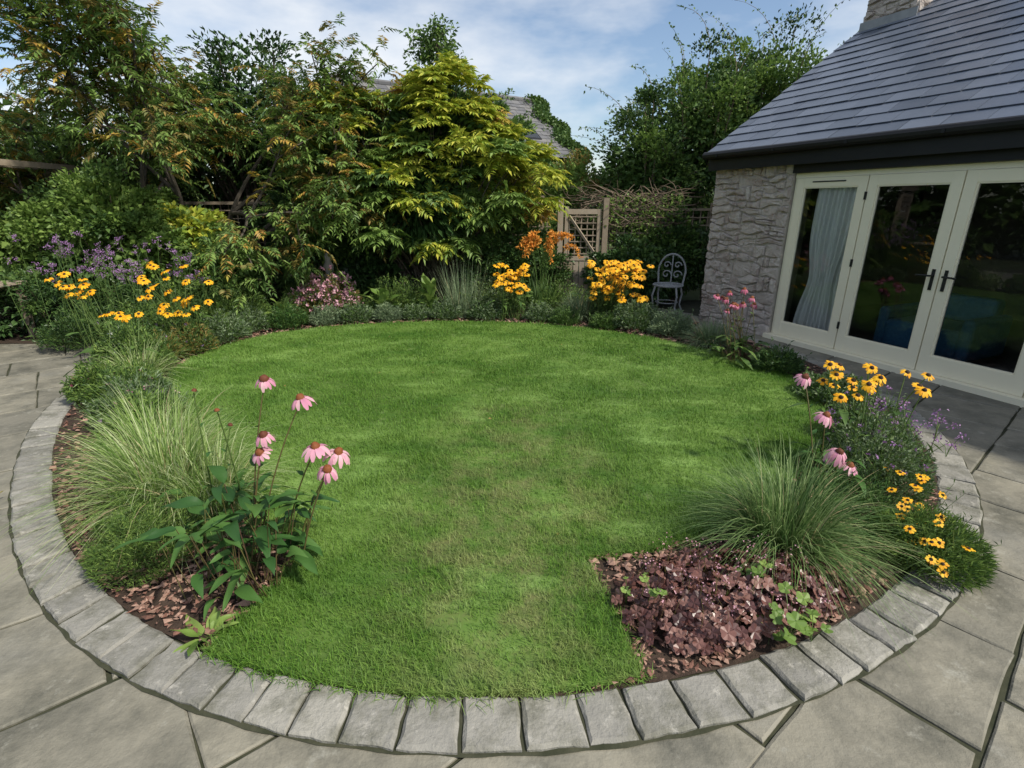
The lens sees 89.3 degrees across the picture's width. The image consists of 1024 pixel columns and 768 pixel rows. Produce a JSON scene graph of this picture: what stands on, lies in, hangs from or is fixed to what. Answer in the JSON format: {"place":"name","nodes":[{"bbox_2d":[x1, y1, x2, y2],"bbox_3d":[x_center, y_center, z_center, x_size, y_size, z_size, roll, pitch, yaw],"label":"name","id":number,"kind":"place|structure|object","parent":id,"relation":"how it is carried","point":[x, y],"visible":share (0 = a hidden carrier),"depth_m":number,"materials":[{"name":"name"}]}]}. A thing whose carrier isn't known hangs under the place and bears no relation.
{"place":"outdoors","nodes":[
{"label":"outdoors","id":0,"kind":"place"},
{"bbox_2d":[0,0,868,183],"label":"sky","id":1,"kind":"structure","parent":0,"point":[550,49],"materials":[{"name":"blue"}]},
{"bbox_2d":[0,275,938,697],"bbox_3d":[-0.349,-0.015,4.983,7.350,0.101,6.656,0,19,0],"label":"mulch gravel","id":2,"kind":"structure","parent":0,"point":[147,600],"depth_m":2.41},
{"bbox_2d":[0,159,103,322],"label":"wooden pergola","id":3,"kind":"object","parent":2,"relation":"on","point":[10,164],"visible":0.3,"depth_m":7.45,"materials":[{"name":"brown wood"}]},
{"bbox_2d":[21,301,129,352],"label":"perennial clump","id":4,"kind":"object","parent":2,"relation":"on","point":[57,333],"visible":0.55,"depth_m":6.09,"materials":[{"name":"green plant"}]},
{"bbox_2d":[0,265,173,337],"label":"dark shrub","id":5,"kind":"object","parent":2,"relation":"on","point":[34,307],"visible":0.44,"depth_m":6.76,"materials":[{"name":"green plant"}]},
{"bbox_2d":[44,271,133,359],"bbox_3d":[-4.581,-0.780,5.794,0.757,0.984,0.522,0,19,0],"label":"rudbeckia","id":6,"kind":"object","parent":2,"relation":"on","point":[82,286],"visible":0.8,"depth_m":5.69,"materials":[{"name":"yellow plant"}]},
{"bbox_2d":[58,354,124,408],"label":"perennial clump","id":7,"kind":"object","parent":2,"relation":"on","point":[76,382],"visible":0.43,"depth_m":4.42,"materials":[{"name":"green plant"}]},
{"bbox_2d":[0,85,200,289],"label":"evergreen tree","id":8,"kind":"object","parent":2,"relation":"on","point":[49,142],"visible":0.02,"depth_m":9.32,"materials":[{"name":"green plant"}]},
{"bbox_2d":[0,230,212,350],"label":"verbena","id":9,"kind":"object","parent":2,"relation":"on","point":[110,293],"visible":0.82,"depth_m":6.41,"materials":[{"name":"purple plant"}]},
{"bbox_2d":[0,154,218,306],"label":"lime shrub","id":10,"kind":"object","parent":2,"relation":"on","point":[94,217],"visible":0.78,"depth_m":7.18,"materials":[{"name":"green plant"}]},
{"bbox_2d":[63,311,163,376],"bbox_3d":[-3.792,-0.360,5.065,0.847,0.667,0.552,-5,20,-14],"label":"rudbeckia","id":11,"kind":"object","parent":2,"relation":"on","point":[121,316],"visible":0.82,"depth_m":5.04,"materials":[{"name":"green plant"}]},
{"bbox_2d":[69,359,179,405],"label":"perennial clump","id":12,"kind":"object","parent":2,"relation":"on","point":[91,392],"visible":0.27,"depth_m":4.36,"materials":[{"name":"green plant"}]},
{"bbox_2d":[90,308,162,352],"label":"perennial clump","id":13,"kind":"object","parent":2,"relation":"on","point":[136,328],"visible":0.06,"depth_m":5.76,"materials":[{"name":"green plant"}]},
{"bbox_2d":[89,316,165,368],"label":"perennial clump","id":14,"kind":"object","parent":2,"relation":"on","point":[103,343],"visible":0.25,"depth_m":5.25,"materials":[{"name":"green plant"}]},
{"bbox_2d":[62,467,204,550],"bbox_3d":[-1.939,0.630,2.682,0.500,0.358,0.611,12,23,32],"label":"feathery herb","id":15,"kind":"object","parent":2,"relation":"on","point":[125,502],"visible":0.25,"depth_m":2.65,"materials":[{"name":"green plant"}]},
{"bbox_2d":[73,366,194,428],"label":"perennial clump","id":16,"kind":"object","parent":2,"relation":"on","point":[161,382],"visible":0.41,"depth_m":3.98,"materials":[{"name":"green plant"}]},
{"bbox_2d":[55,489,219,592],"bbox_3d":[-1.767,0.706,2.449,0.611,0.368,0.636,0,19,0],"label":"feathery herb","id":17,"kind":"object","parent":2,"relation":"on","point":[101,550],"visible":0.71,"depth_m":2.40,"materials":[{"name":"green plant"}]},
{"bbox_2d":[64,333,210,399],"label":"variegated grass","id":18,"kind":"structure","parent":2,"relation":"on","point":[146,356],"depth_m":4.98,"materials":[{"name":"plant"}]},
{"bbox_2d":[16,369,266,526],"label":"variegated grass","id":19,"kind":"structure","parent":2,"relation":"on","point":[168,418],"depth_m":3.35,"materials":[{"name":"plant"}]},
{"bbox_2d":[103,332,179,368],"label":"perennial clump","id":20,"kind":"object","parent":2,"relation":"on","point":[165,350],"visible":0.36,"depth_m":5.27,"materials":[{"name":"green plant"}]},
{"bbox_2d":[95,296,194,340],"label":"perennial clump","id":21,"kind":"object","parent":2,"relation":"on","point":[149,317],"visible":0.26,"depth_m":6.30,"materials":[{"name":"green plant"}]},
{"bbox_2d":[91,388,211,457],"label":"perennial clump","id":22,"kind":"object","parent":2,"relation":"on","point":[148,400],"visible":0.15,"depth_m":3.63,"materials":[{"name":"green plant"}]},
{"bbox_2d":[0,382,315,598],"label":"variegated grass","id":23,"kind":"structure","parent":2,"relation":"on","point":[141,467],"depth_m":2.82,"materials":[{"name":"plant"}]},
{"bbox_2d":[146,328,188,358],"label":"euphorbia clump","id":24,"kind":"object","parent":2,"relation":"on","point":[174,346],"visible":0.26,"depth_m":5.65,"materials":[{"name":"green plant"}]},
{"bbox_2d":[127,245,213,321],"bbox_3d":[-4.385,-1.198,6.700,0.794,1.181,0.828,11,22,30],"label":"verbena","id":25,"kind":"object","parent":2,"relation":"on","point":[191,283],"visible":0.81,"depth_m":6.75,"materials":[{"name":"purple plant"}]},
{"bbox_2d":[136,261,215,347],"bbox_3d":[-3.896,-0.914,6.099,0.736,1.038,0.829,0,19,0],"label":"rudbeckia","id":26,"kind":"object","parent":2,"relation":"on","point":[162,309],"visible":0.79,"depth_m":5.95,"materials":[{"name":"yellow plant"}]},
{"bbox_2d":[144,276,216,325],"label":"perennial clump","id":27,"kind":"object","parent":2,"relation":"on","point":[195,294],"visible":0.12,"depth_m":7.19,"materials":[{"name":"green plant"}]},
{"bbox_2d":[152,199,227,299],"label":"variegated shrub","id":28,"kind":"object","parent":2,"relation":"on","point":[180,214],"visible":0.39,"depth_m":7.70,"materials":[{"name":"green plant"}]},
{"bbox_2d":[163,319,220,358],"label":"perennial clump","id":29,"kind":"object","parent":2,"relation":"on","point":[197,341],"visible":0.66,"depth_m":5.94,"materials":[{"name":"green plant"}]},
{"bbox_2d":[82,412,310,581],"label":"variegated grass","id":30,"kind":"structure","parent":2,"relation":"on","point":[229,482],"depth_m":2.83,"materials":[{"name":"plant"}]},
{"bbox_2d":[153,388,253,539],"bbox_3d":[-1.505,0.405,2.604,0.424,0.833,0.487,16,25,39],"label":"echinacea","id":31,"kind":"object","parent":2,"relation":"on","point":[239,486],"visible":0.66,"depth_m":2.62,"materials":[{"name":"green plant"}]},
{"bbox_2d":[173,607,238,655],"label":"primula","id":32,"kind":"object","parent":2,"relation":"on","point":[211,622],"visible":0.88,"depth_m":2.09,"materials":[{"name":"green plant"}]},
{"bbox_2d":[0,0,417,314],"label":"rowan tree","id":33,"kind":"object","parent":2,"relation":"on","point":[158,128],"visible":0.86,"depth_m":7.18,"materials":[{"name":"green plant"}]},
{"bbox_2d":[191,308,253,344],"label":"perennial clump","id":34,"kind":"object","parent":2,"relation":"on","point":[223,321],"visible":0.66,"depth_m":6.46,"materials":[{"name":"green plant"}]},
{"bbox_2d":[169,232,275,310],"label":"laurel shrub","id":35,"kind":"object","parent":2,"relation":"on","point":[241,276],"visible":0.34,"depth_m":7.67,"materials":[{"name":"green plant"}]},
{"bbox_2d":[137,26,322,290],"bbox_3d":[-5.016,-4.039,9.864,4.382,4.514,2.694,0,19,0],"label":"evergreen tree","id":36,"kind":"object","parent":2,"relation":"on","point":[225,188],"visible":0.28,"depth_m":9.14,"materials":[{"name":"green plant"}]},
{"bbox_2d":[112,374,349,619],"bbox_3d":[-1.185,0.467,2.269,0.898,0.935,0.745,0,19,0],"label":"echinacea","id":37,"kind":"object","parent":2,"relation":"on","point":[263,538],"visible":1,"depth_m":2.31,"materials":[{"name":"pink plant"}]},
{"bbox_2d":[192,276,272,322],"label":"perennial clump","id":38,"kind":"object","parent":2,"relation":"on","point":[229,308],"visible":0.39,"depth_m":7.41,"materials":[{"name":"green plant"}]},
{"bbox_2d":[224,300,271,333],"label":"perennial clump","id":39,"kind":"object","parent":2,"relation":"on","point":[253,321],"visible":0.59,"depth_m":6.94,"materials":[{"name":"green plant"}]},
{"bbox_2d":[263,293,297,314],"bbox_3d":[-3.374,-1.077,7.532,0.512,0.406,0.563,-8,21,-23],"label":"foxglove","id":40,"kind":"object","parent":2,"relation":"on","point":[286,299],"visible":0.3,"depth_m":7.53,"materials":[{"name":"green plant"}]},
{"bbox_2d":[255,301,309,329],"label":"perennial clump","id":41,"kind":"object","parent":2,"relation":"on","point":[293,316],"visible":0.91,"depth_m":7.13,"materials":[{"name":"green plant"}]},
{"bbox_2d":[272,283,332,314],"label":"perennial clump","id":42,"kind":"object","parent":2,"relation":"on","point":[286,294],"visible":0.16,"depth_m":7.77,"materials":[{"name":"green plant"}]},
{"bbox_2d":[307,304,344,325],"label":"perennial clump","id":43,"kind":"object","parent":2,"relation":"on","point":[323,317],"visible":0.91,"depth_m":7.37,"materials":[{"name":"green plant"}]},
{"bbox_2d":[287,265,364,316],"bbox_3d":[-2.843,-1.416,7.926,1.182,0.792,1.197,0,19,0],"label":"pink phlox","id":44,"kind":"object","parent":2,"relation":"on","point":[335,295],"visible":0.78,"depth_m":7.69,"materials":[{"name":"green plant"}]},
{"bbox_2d":[242,192,441,302],"bbox_3d":[-2.789,-2.323,8.862,3.258,2.038,1.598,-6,20,-16],"label":"dark shrub","id":45,"kind":"object","parent":2,"relation":"on","point":[361,270],"visible":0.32,"depth_m":8.58,"materials":[{"name":"green plant"}]},
{"bbox_2d":[339,298,373,323],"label":"perennial clump","id":46,"kind":"object","parent":2,"relation":"on","point":[360,311],"visible":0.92,"depth_m":7.52,"materials":[{"name":"green plant"}]},
{"bbox_2d":[184,196,550,295],"bbox_3d":[-2.905,-2.523,9.577,7.209,1.800,0.150,0,19,0],"label":"trellis fence","id":47,"kind":"object","parent":2,"relation":"on","point":[251,203],"visible":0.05,"depth_m":9.32,"materials":[{"name":"brown wood"}]},
{"bbox_2d":[362,280,403,309],"bbox_3d":[-1.909,-1.276,7.834,0.657,0.585,0.546,5,20,15],"label":"foxglove","id":48,"kind":"object","parent":2,"relation":"on","point":[382,293],"visible":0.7,"depth_m":7.75,"materials":[{"name":"green plant"}]},
{"bbox_2d":[368,301,402,322],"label":"perennial clump","id":49,"kind":"object","parent":2,"relation":"on","point":[380,313],"visible":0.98,"depth_m":7.59,"materials":[{"name":"green plant"}]},
{"bbox_2d":[364,272,428,311],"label":"perennial clump","id":50,"kind":"object","parent":2,"relation":"on","point":[408,297],"visible":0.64,"depth_m":8.09,"materials":[{"name":"green plant"}]},
{"bbox_2d":[400,298,432,320],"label":"perennial clump","id":51,"kind":"object","parent":2,"relation":"on","point":[415,312],"visible":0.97,"depth_m":7.67,"materials":[{"name":"green plant"}]},
{"bbox_2d":[269,49,576,302],"bbox_3d":[-1.407,-3.167,8.353,4.822,3.845,3.063,0,19,0],"label":"mahonia shrub","id":52,"kind":"object","parent":2,"relation":"on","point":[442,160],"visible":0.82,"depth_m":7.78,"materials":[{"name":"green plant"}]},
{"bbox_2d":[411,273,441,309],"bbox_3d":[-1.252,-1.379,8.014,0.551,0.661,0.410,-14,24,-36],"label":"foxglove","id":53,"kind":"object","parent":2,"relation":"on","point":[429,287],"visible":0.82,"depth_m":7.95,"materials":[{"name":"green plant"}]},
{"bbox_2d":[425,294,463,320],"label":"perennial clump","id":54,"kind":"object","parent":2,"relation":"on","point":[438,310],"visible":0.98,"depth_m":7.67,"materials":[{"name":"green plant"}]},
{"bbox_2d":[431,248,498,317],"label":"blue grass","id":55,"kind":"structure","parent":2,"relation":"on","point":[455,296],"depth_m":7.89,"materials":[{"name":"green plant"}]},
{"bbox_2d":[465,293,507,321],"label":"perennial clump","id":56,"kind":"object","parent":2,"relation":"on","point":[476,310],"visible":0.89,"depth_m":7.65,"materials":[{"name":"green plant"}]},
{"bbox_2d":[460,272,525,311],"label":"perennial clump","id":57,"kind":"object","parent":2,"relation":"on","point":[495,293],"visible":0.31,"depth_m":8.17,"materials":[{"name":"green plant"}]},
{"bbox_2d":[453,84,543,279],"bbox_3d":[-0.534,-4.276,11.226,2.333,4.052,2.454,-9,21,-25],"label":"broadleaf tree","id":58,"kind":"object","parent":2,"relation":"on","point":[517,120],"visible":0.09,"depth_m":10.61,"materials":[{"name":"green plant"}]},
{"bbox_2d":[441,207,575,306],"bbox_3d":[-0.156,-2.164,8.708,2.441,1.804,1.509,6,20,16],"label":"dark shrub","id":59,"kind":"object","parent":2,"relation":"on","point":[512,258],"visible":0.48,"depth_m":8.52,"materials":[{"name":"green plant"}]},
{"bbox_2d":[483,263,537,321],"bbox_3d":[-0.057,-1.389,7.741,0.792,0.862,0.840,9,21,25],"label":"rudbeckia","id":60,"kind":"object","parent":2,"relation":"on","point":[514,275],"visible":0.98,"depth_m":7.59,"materials":[{"name":"yellow plant"}]},
{"bbox_2d":[521,297,553,322],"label":"perennial clump","id":61,"kind":"object","parent":2,"relation":"on","point":[543,312],"visible":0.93,"depth_m":7.58,"materials":[{"name":"green plant"}]},
{"bbox_2d":[516,229,582,308],"bbox_3d":[0.462,-1.729,8.035,1.140,1.310,1.087,13,23,34],"label":"crocosmia","id":62,"kind":"object","parent":2,"relation":"on","point":[530,243],"visible":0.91,"depth_m":7.89,"materials":[{"name":"orange plant"}]},
{"bbox_2d":[477,147,621,281],"bbox_3d":[0.888,-3.643,11.276,3.420,2.817,1.963,0,19,0],"label":"elder shrub","id":63,"kind":"object","parent":2,"relation":"on","point":[580,166],"visible":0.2,"depth_m":11.00,"materials":[{"name":"green plant"}]},
{"bbox_2d":[533,276,591,308],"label":"perennial clump","id":64,"kind":"object","parent":2,"relation":"on","point":[559,300],"visible":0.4,"depth_m":8.07,"materials":[{"name":"green plant"}]},
{"bbox_2d":[548,305,580,325],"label":"perennial clump","id":65,"kind":"object","parent":2,"relation":"on","point":[563,316],"visible":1,"depth_m":7.36,"materials":[{"name":"green plant"}]},
{"bbox_2d":[556,285,605,321],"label":"blue grass","id":66,"kind":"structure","parent":2,"relation":"on","point":[573,303],"depth_m":7.54,"materials":[{"name":"green plant"}]},
{"bbox_2d":[556,198,609,297],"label":"wooden gate","id":67,"kind":"structure","parent":2,"relation":"on","point":[604,233],"depth_m":8.69,"materials":[{"name":"brown wood"}]},
{"bbox_2d":[587,306,620,330],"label":"perennial clump","id":68,"kind":"object","parent":2,"relation":"on","point":[601,320],"visible":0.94,"depth_m":7.12,"materials":[{"name":"green plant"}]},
{"bbox_2d":[573,259,653,321],"bbox_3d":[1.375,-1.288,7.367,1.074,0.916,1.285,0,19,0],"label":"rudbeckia","id":69,"kind":"object","parent":2,"relation":"on","point":[616,279],"visible":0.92,"depth_m":7.30,"materials":[{"name":"yellow plant"}]},
{"bbox_2d":[605,298,665,331],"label":"perennial clump","id":70,"kind":"object","parent":2,"relation":"on","point":[632,317],"visible":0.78,"depth_m":7.04,"materials":[{"name":"green plant"}]},
{"bbox_2d":[580,210,709,305],"bbox_3d":[2.426,-2.141,8.901,2.677,1.637,1.271,-7,20,-18],"label":"ivy hedge","id":71,"kind":"object","parent":2,"relation":"on","point":[691,252],"visible":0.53,"depth_m":8.73,"materials":[{"name":"green plant"}]},
{"bbox_2d":[639,572,667,603],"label":"geranium seedling","id":72,"kind":"object","parent":2,"relation":"on","point":[654,592],"visible":0.65,"depth_m":2.15,"materials":[{"name":"green plant"}]},
{"bbox_2d":[646,303,695,338],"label":"perennial clump","id":73,"kind":"object","parent":2,"relation":"on","point":[672,324],"visible":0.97,"depth_m":6.71,"materials":[{"name":"green plant"}]},
{"bbox_2d":[671,314,750,351],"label":"blue grass","id":74,"kind":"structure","parent":2,"relation":"on","point":[700,339],"depth_m":6.23,"materials":[{"name":"green plant"}]},
{"bbox_2d":[611,534,860,656],"bbox_3d":[0.970,0.824,2.235,1.112,0.283,0.580,-4,20,-12],"label":"heuchera","id":75,"kind":"object","parent":2,"relation":"on","point":[693,606],"visible":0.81,"depth_m":2.15,"materials":[{"name":"brown plant"}]},
{"bbox_2d":[702,287,769,369],"bbox_3d":[2.441,-0.612,5.580,0.720,0.808,0.736,8,21,23],"label":"echinacea","id":76,"kind":"object","parent":2,"relation":"on","point":[744,349],"visible":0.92,"depth_m":5.66,"materials":[{"name":"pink plant"}]},
{"bbox_2d":[735,559,772,578],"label":"geranium seedling","id":77,"kind":"object","parent":2,"relation":"on","point":[755,571],"visible":0.47,"depth_m":2.25,"materials":[{"name":"green plant"}]},
{"bbox_2d":[749,336,811,374],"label":"perennial clump","id":78,"kind":"object","parent":2,"relation":"on","point":[778,359],"visible":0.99,"depth_m":5.28,"materials":[{"name":"green plant"}]},
{"bbox_2d":[756,581,817,644],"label":"geranium seedling","id":79,"kind":"object","parent":2,"relation":"on","point":[794,620],"visible":0.91,"depth_m":2.00,"materials":[{"name":"green plant"}]},
{"bbox_2d":[651,432,971,669],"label":"blue grass","id":80,"kind":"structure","parent":2,"relation":"on","point":[785,524],"depth_m":2.48,"materials":[{"name":"plant"}]},
{"bbox_2d":[799,608,832,641],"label":"geranium seedling","id":81,"kind":"object","parent":2,"relation":"on","point":[825,628],"visible":0.8,"depth_m":2.02,"materials":[{"name":"green plant"}]},
{"bbox_2d":[793,373,877,514],"bbox_3d":[1.841,0.348,2.951,0.599,0.714,0.614,-8,21,-21],"label":"echinacea","id":82,"kind":"object","parent":2,"relation":"on","point":[824,417],"visible":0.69,"depth_m":2.90,"materials":[{"name":"pink plant"}]},
{"bbox_2d":[790,366,882,408],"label":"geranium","id":83,"kind":"object","parent":2,"relation":"on","point":[815,386],"visible":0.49,"depth_m":4.48,"materials":[{"name":"green plant"}]},
{"bbox_2d":[791,444,906,534],"bbox_3d":[1.847,0.576,2.852,0.588,0.347,0.597,0,19,0],"label":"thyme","id":84,"kind":"object","parent":2,"relation":"on","point":[882,499],"visible":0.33,"depth_m":2.80,"materials":[{"name":"green plant"}]},
{"bbox_2d":[781,360,934,476],"bbox_3d":[2.138,0.218,3.283,0.807,0.743,0.575,0,19,0],"label":"rudbeckia","id":85,"kind":"object","parent":2,"relation":"on","point":[868,387],"visible":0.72,"depth_m":3.19,"materials":[{"name":"yellow plant"}]},
{"bbox_2d":[821,385,920,453],"bbox_3d":[2.545,0.229,3.673,0.663,0.466,0.609,-15,24,-37],"label":"aster","id":86,"kind":"object","parent":2,"relation":"on","point":[899,420],"visible":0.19,"depth_m":3.64,"materials":[{"name":"green plant"}]},
{"bbox_2d":[814,404,938,506],"bbox_3d":[2.187,0.382,3.092,0.640,0.558,0.659,9,21,23],"label":"aster","id":87,"kind":"object","parent":2,"relation":"on","point":[904,464],"visible":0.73,"depth_m":3.01,"materials":[{"name":"green plant"}]},
{"bbox_2d":[819,392,968,481],"bbox_3d":[2.312,0.352,3.268,0.770,0.560,0.385,7,20,20],"label":"verbena","id":88,"kind":"object","parent":2,"relation":"on","point":[919,427],"visible":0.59,"depth_m":3.16,"materials":[{"name":"purple plant"}]},
{"bbox_2d":[864,467,975,581],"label":"yellow daisies","id":89,"kind":"object","parent":2,"relation":"on","point":[939,543],"visible":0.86,"depth_m":2.43,"materials":[{"name":"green plant"}]},
{"bbox_2d":[847,479,1001,595],"bbox_3d":[1.989,0.678,2.490,0.652,0.396,0.590,0,19,0],"label":"coreopsis","id":90,"kind":"object","parent":2,"relation":"on","point":[956,536],"visible":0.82,"depth_m":2.42,"materials":[{"name":"green plant"}]},
{"bbox_2d":[165,319,828,713],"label":"lawn","id":91,"kind":"structure","parent":0,"point":[449,563],"depth_m":3.22,"materials":[{"name":"green plant"}]},
{"bbox_2d":[0,300,1023,767],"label":"patio paving","id":92,"kind":"structure","parent":0,"point":[948,692],"depth_m":1.82,"materials":[{"name":"stone"}]},
{"bbox_2d":[0,281,36,337],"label":"garden table","id":93,"kind":"object","parent":92,"relation":"on","point":[10,284],"visible":0.41,"depth_m":6.66,"materials":[{"name":"brown wood"}]},
{"bbox_2d":[7,333,983,757],"bbox_3d":[-0.197,0.314,4.116,7.704,0.041,5.299,-2,19,-7],"label":"stone edging","id":94,"kind":"object","parent":92,"relation":"on","point":[95,623],"visible":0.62,"depth_m":1.87,"materials":[{"name":"grey stone"}]},
{"bbox_2d":[608,203,713,299],"bbox_3d":[2.611,-2.328,9.200,1.839,1.680,0.150,0,19,0],"label":"trellis fence","id":95,"kind":"object","parent":92,"relation":"on","point":[709,215],"visible":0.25,"depth_m":8.98,"materials":[{"name":"brown wood"}]},
{"bbox_2d":[544,174,709,245],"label":"climbing vine","id":96,"kind":"object","parent":95,"relation":"attached to","point":[640,218],"visible":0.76,"depth_m":8.74,"materials":[{"name":"green plant"}]},
{"bbox_2d":[651,253,686,318],"bbox_3d":[2.420,-1.531,8.042,0.471,0.944,0.470,10,22,27],"label":"garden chair","id":97,"kind":"object","parent":92,"relation":"on","point":[658,284],"visible":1,"depth_m":8.07,"materials":[{"name":"grey metal"}]},
{"bbox_2d":[337,244,699,299],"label":"ground","id":98,"kind":"structure","parent":0,"point":[691,294],"depth_m":10.48,"materials":[{"name":"green soil"}]},
{"bbox_2d":[0,93,626,245],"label":"distant trees","id":99,"kind":"object","parent":98,"relation":"on","point":[4,102],"depth_m":12.73,"materials":[{"name":"green plant"}]},
{"bbox_2d":[399,11,474,99],"bbox_3d":[-1.643,-5.533,12.462,2.928,5.605,3.067,0,19,0],"label":"cherry tree","id":100,"kind":"object","parent":98,"relation":"on","point":[428,45],"visible":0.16,"depth_m":11.54,"materials":[{"name":"green plant"}]},
{"bbox_2d":[554,0,858,247],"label":"cotoneaster tree","id":101,"kind":"object","parent":98,"relation":"on","point":[723,101],"visible":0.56,"depth_m":10.09,"materials":[{"name":"green plant"}]},
{"bbox_2d":[699,0,1023,407],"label":"stone cottage","id":102,"kind":"structure","parent":98,"relation":"on","point":[868,204],"depth_m":6.04,"materials":[{"name":"stone"}]},
{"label":"walls","id":103,"kind":"object","parent":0,"visible":0},
{"bbox_2d":[326,75,578,158],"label":"roof","id":104,"kind":"structure","parent":103,"relation":"on","point":[517,106],"depth_m":17.85,"materials":[{"name":"stone"}]},
{"bbox_2d":[484,93,592,256],"bbox_3d":[-0.775,-7.709,19.071,4.864,5.668,6.206,-12,22,-30],"label":"ivy","id":105,"kind":"object","parent":103,"relation":"attached to","point":[561,128],"visible":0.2,"depth_m":18.14,"materials":[{"name":"green plant"}]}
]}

